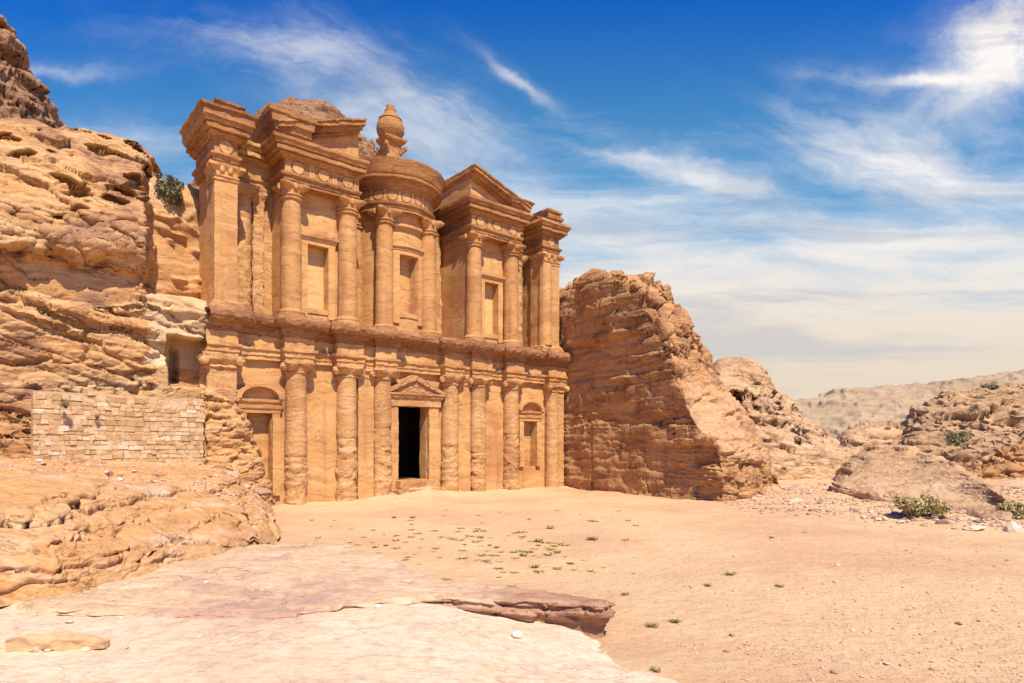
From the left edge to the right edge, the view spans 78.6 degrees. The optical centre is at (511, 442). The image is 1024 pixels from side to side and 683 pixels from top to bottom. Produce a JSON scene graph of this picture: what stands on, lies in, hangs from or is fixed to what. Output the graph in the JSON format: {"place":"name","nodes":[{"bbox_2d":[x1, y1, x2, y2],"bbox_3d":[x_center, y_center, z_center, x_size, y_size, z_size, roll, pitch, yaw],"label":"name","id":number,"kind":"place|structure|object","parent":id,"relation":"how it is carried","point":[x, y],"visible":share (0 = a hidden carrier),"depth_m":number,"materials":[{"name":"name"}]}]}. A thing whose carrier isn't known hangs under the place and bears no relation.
{"place":"outdoors","nodes":[
{"label":"outdoors","id":0,"kind":"place"},
{"bbox_2d":[0,14,67,128],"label":"mountain","id":1,"kind":"structure","parent":0,"point":[24,91],"depth_m":101.19,"materials":[{"name":"brown stone"}]},
{"bbox_2d":[0,118,160,306],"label":"cliff","id":2,"kind":"structure","parent":0,"point":[76,209],"depth_m":52.32,"materials":[{"name":"brown stone"}]},
{"bbox_2d":[0,290,239,458],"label":"cliff","id":3,"kind":"structure","parent":0,"point":[139,344],"depth_m":52.10,"materials":[{"name":"brown stone"}]},
{"bbox_2d":[187,95,378,194],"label":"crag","id":4,"kind":"structure","parent":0,"point":[316,109],"depth_m":78.56,"materials":[{"name":"brown stone"}]},
{"bbox_2d":[145,175,532,376],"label":"cliff","id":5,"kind":"structure","parent":0,"point":[174,228],"depth_m":60.97,"materials":[{"name":"brown stone"}]},
{"bbox_2d":[153,171,184,206],"bbox_3d":[-33.157,-24.561,60.534,3.020,3.111,2.538,0,0,0],"label":"bush","id":6,"kind":"object","parent":5,"relation":"on","point":[171,188],"visible":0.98,"depth_m":59.98,"materials":[{"name":"green plant"}]},
{"bbox_2d":[316,491,499,505],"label":"gravel","id":7,"kind":"structure","parent":0,"point":[430,503],"depth_m":65.52,"materials":[{"name":"stone"}]},
{"bbox_2d":[0,0,1023,400],"label":"sky","id":8,"kind":"structure","parent":0,"point":[830,193],"materials":[{"name":"blue"}]},
{"bbox_2d":[271,478,1023,682],"bbox_3d":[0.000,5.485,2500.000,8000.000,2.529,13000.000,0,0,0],"label":"sand ground","id":9,"kind":"structure","parent":0,"point":[630,640],"depth_m":30.98,"materials":[{"name":"beige sand"}]},
{"bbox_2d":[0,456,281,606],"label":"rock shelf","id":10,"kind":"object","parent":9,"relation":"on","point":[63,531],"visible":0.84,"depth_m":27.33,"materials":[{"name":"beige stone"}]},
{"bbox_2d":[30,390,205,463],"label":"masonry wall","id":11,"kind":"structure","parent":10,"relation":"on","point":[161,428],"depth_m":50.62,"materials":[{"name":"beige stone"}]},
{"bbox_2d":[58,398,69,407],"bbox_3d":[-33.806,-3.015,47.373,0.887,0.779,0.667,0,0,0],"label":"bush","id":12,"kind":"object","parent":11,"relation":"attached to","point":[65,403],"visible":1,"depth_m":47.26,"materials":[{"name":"green plant"}]},
{"bbox_2d":[0,443,251,513],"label":"rubble","id":13,"kind":"object","parent":10,"relation":"on","point":[163,479],"visible":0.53,"depth_m":40.47,"materials":[{"name":"stone"}]},
{"bbox_2d":[226,470,238,477],"bbox_3d":[-22.321,2.521,50.072,0.747,0.709,1.156,0,0,26],"label":"stone","id":14,"kind":"object","parent":10,"relation":"on","point":[235,473],"visible":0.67,"depth_m":49.89,"materials":[{"name":"beige stone"}]},
{"bbox_2d":[199,384,274,505],"bbox_3d":[-25.355,0.871,59.445,6.704,12.647,9.972,0,0,42],"label":"rock outcrop","id":15,"kind":"object","parent":9,"relation":"on","point":[229,442],"visible":0.64,"depth_m":57.79,"materials":[{"name":"stone"}]},
{"bbox_2d":[254,487,272,494],"bbox_3d":[-23.259,4.510,58.565,1.548,0.711,1.717,0,0,39],"label":"stone","id":16,"kind":"object","parent":15,"relation":"on","point":[262,491],"visible":0.97,"depth_m":58.09,"materials":[{"name":"beige stone"}]},
{"bbox_2d":[0,542,603,637],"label":"rock ledge","id":17,"kind":"object","parent":9,"relation":"on","point":[294,577],"visible":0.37,"depth_m":22.23,"materials":[{"name":"beige stone"}]},
{"bbox_2d":[56,543,615,638],"bbox_3d":[-5.316,5.704,25.385,17.369,1.475,13.524,0,0,0],"label":"rock ledge rim","id":18,"kind":"object","parent":17,"relation":"on","point":[600,612],"visible":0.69,"depth_m":20.10,"materials":[{"name":"brown stone"}]},
{"bbox_2d":[0,603,677,682],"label":"rock slab","id":19,"kind":"object","parent":9,"relation":"on","point":[423,643],"visible":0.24,"depth_m":16.29,"materials":[{"name":"beige stone"}]},
{"bbox_2d":[32,647,40,652],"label":"stone","id":20,"kind":"object","parent":19,"relation":"on","point":[35,649],"visible":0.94,"depth_m":15.77,"materials":[{"name":"beige stone"}]},
{"bbox_2d":[5,630,109,651],"bbox_3d":[-11.674,5.115,16.133,2.442,0.494,0.589,0,0,-8],"label":"stone","id":21,"kind":"object","parent":19,"relation":"on","point":[52,640],"visible":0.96,"depth_m":15.99,"materials":[{"name":"beige stone"}]},
{"bbox_2d":[81,647,90,651],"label":"stone","id":22,"kind":"object","parent":19,"relation":"on","point":[84,649],"visible":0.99,"depth_m":15.97,"materials":[{"name":"beige stone"}]},
{"bbox_2d":[6,589,181,651],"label":"gravel","id":23,"kind":"structure","parent":19,"relation":"on","point":[121,617],"depth_m":19.55,"materials":[{"name":"beige gravel"}]},
{"bbox_2d":[511,630,522,638],"bbox_3d":[0.131,5.671,18.466,0.344,0.248,0.336,0,0,39],"label":"stone","id":24,"kind":"object","parent":19,"relation":"on","point":[517,634],"visible":0.99,"depth_m":18.36,"materials":[{"name":"white stone"}]},
{"bbox_2d":[179,97,573,504],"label":"carved temple","id":25,"kind":"structure","parent":9,"relation":"on","point":[291,254],"depth_m":69.17,"materials":[{"name":"stone"}]},
{"bbox_2d":[390,375,446,494],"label":"doorway","id":26,"kind":"structure","parent":25,"relation":"in","point":[402,395],"depth_m":72.49,"materials":[{"name":"stone"}]},
{"bbox_2d":[586,535,597,539],"bbox_3d":[5.187,6.153,40.484,1.033,0.290,0.830,0,0,16],"label":"tuft","id":27,"kind":"object","parent":9,"relation":"on","point":[591,538],"visible":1,"depth_m":40.52,"materials":[{"name":"green plant"}]},
{"bbox_2d":[644,620,659,627],"bbox_3d":[4.773,6.170,21.310,0.553,0.202,0.536,0,0,6],"label":"tuft","id":28,"kind":"object","parent":9,"relation":"on","point":[652,624],"visible":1,"depth_m":21.30,"materials":[{"name":"beige plant"}]},
{"bbox_2d":[649,664,660,671],"bbox_3d":[3.903,6.140,17.029,0.379,0.106,0.452,0,0,9],"label":"tuft","id":29,"kind":"object","parent":9,"relation":"on","point":[655,669],"visible":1,"depth_m":17.01,"materials":[{"name":"plant"}]},
{"bbox_2d":[669,617,681,622],"bbox_3d":[5.696,6.164,21.767,0.588,0.140,0.425,0,0,12],"label":"tuft","id":30,"kind":"object","parent":9,"relation":"on","point":[676,620],"visible":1,"depth_m":21.73,"materials":[{"name":"plant"}]},
{"bbox_2d":[723,571,736,574],"bbox_3d":[10.122,6.004,28.868,0.729,0.174,0.620,0,0,-10],"label":"tuft","id":31,"kind":"object","parent":9,"relation":"on","point":[729,573],"visible":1,"depth_m":28.87,"materials":[{"name":"beige plant"}]},
{"bbox_2d":[790,498,802,502],"bbox_3d":[28.375,5.830,62.463,1.005,0.656,1.044,0,0,45],"label":"stone","id":32,"kind":"object","parent":9,"relation":"on","point":[795,500],"visible":0.77,"depth_m":62.21,"materials":[{"name":"beige stone"}]},
{"bbox_2d":[724,478,1023,529],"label":"rubble","id":33,"kind":"object","parent":9,"relation":"on","point":[959,519],"visible":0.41,"depth_m":58.76,"materials":[{"name":"stone"}]},
{"bbox_2d":[891,494,953,516],"bbox_3d":[33.792,5.232,51.448,4.827,2.097,3.036,0,0,0],"label":"bush","id":34,"kind":"object","parent":9,"relation":"on","point":[928,505],"visible":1,"depth_m":51.04,"materials":[{"name":"green plant"}]},
{"bbox_2d":[831,444,1014,520],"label":"rock slope","id":35,"kind":"structure","parent":9,"relation":"on","point":[886,473],"depth_m":64.61,"materials":[{"name":"beige stone"}]},
{"bbox_2d":[935,519,949,523],"bbox_3d":[33.215,6.153,48.313,0.945,0.563,0.482,-1,6,31],"label":"stone","id":36,"kind":"object","parent":9,"relation":"on","point":[942,521],"visible":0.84,"depth_m":48.11,"materials":[{"name":"brown stone"}]},
{"bbox_2d":[962,525,985,530],"bbox_3d":[33.304,6.108,44.991,1.637,0.389,1.014,-4,-5,-6],"label":"stone","id":37,"kind":"object","parent":9,"relation":"on","point":[973,528],"visible":1,"depth_m":44.74,"materials":[{"name":"beige stone"}]},
{"bbox_2d":[963,440,1023,479],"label":"rock outcrop","id":38,"kind":"object","parent":9,"relation":"on","point":[1003,462],"visible":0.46,"depth_m":105.98,"materials":[{"name":"brown stone"}]},
{"bbox_2d":[991,499,1023,519],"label":"bush","id":39,"kind":"object","parent":9,"relation":"on","point":[1017,512],"visible":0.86,"depth_m":50.00,"materials":[{"name":"green plant"}]},
{"bbox_2d":[1003,522,1023,532],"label":"stone","id":40,"kind":"object","parent":9,"relation":"on","point":[1013,527],"visible":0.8,"depth_m":43.91,"materials":[{"name":"beige stone"}]},
{"bbox_2d":[559,268,778,501],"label":"cliff","id":41,"kind":"structure","parent":0,"point":[653,406],"depth_m":76.82,"materials":[{"name":"brown stone"}]},
{"bbox_2d":[713,356,852,479],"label":"hill","id":42,"kind":"structure","parent":0,"point":[797,444],"depth_m":98.29,"materials":[{"name":"brown stone"}]},
{"bbox_2d":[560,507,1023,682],"bbox_3d":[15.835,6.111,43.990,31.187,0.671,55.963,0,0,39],"label":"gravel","id":43,"kind":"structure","parent":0,"point":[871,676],"depth_m":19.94,"materials":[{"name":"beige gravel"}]},
{"bbox_2d":[835,419,905,454],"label":"hill","id":44,"kind":"structure","parent":0,"point":[857,438],"depth_m":153.69,"materials":[{"name":"beige stone"}]},
{"bbox_2d":[793,369,1023,438],"bbox_3d":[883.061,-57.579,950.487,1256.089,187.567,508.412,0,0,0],"label":"mountain","id":45,"kind":"structure","parent":0,"point":[834,412],"depth_m":911.29,"materials":[{"name":"beige stone"}]},
{"bbox_2d":[882,382,1023,466],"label":"hill","id":46,"kind":"structure","parent":0,"point":[997,421],"depth_m":147.09,"materials":[{"name":"brown stone"}]},
{"bbox_2d":[941,429,974,446],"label":"bush","id":47,"kind":"object","parent":46,"relation":"on","point":[954,438],"visible":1,"depth_m":132.35,"materials":[{"name":"green plant"}]},
{"bbox_2d":[968,404,982,412],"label":"bush","id":48,"kind":"object","parent":46,"relation":"on","point":[976,406],"visible":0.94,"depth_m":145.36,"materials":[{"name":"green plant"}]},
{"bbox_2d":[977,382,998,389],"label":"bush","id":49,"kind":"object","parent":46,"relation":"on","point":[993,387],"visible":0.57,"depth_m":157.35,"materials":[{"name":"green plant"}]}
]}

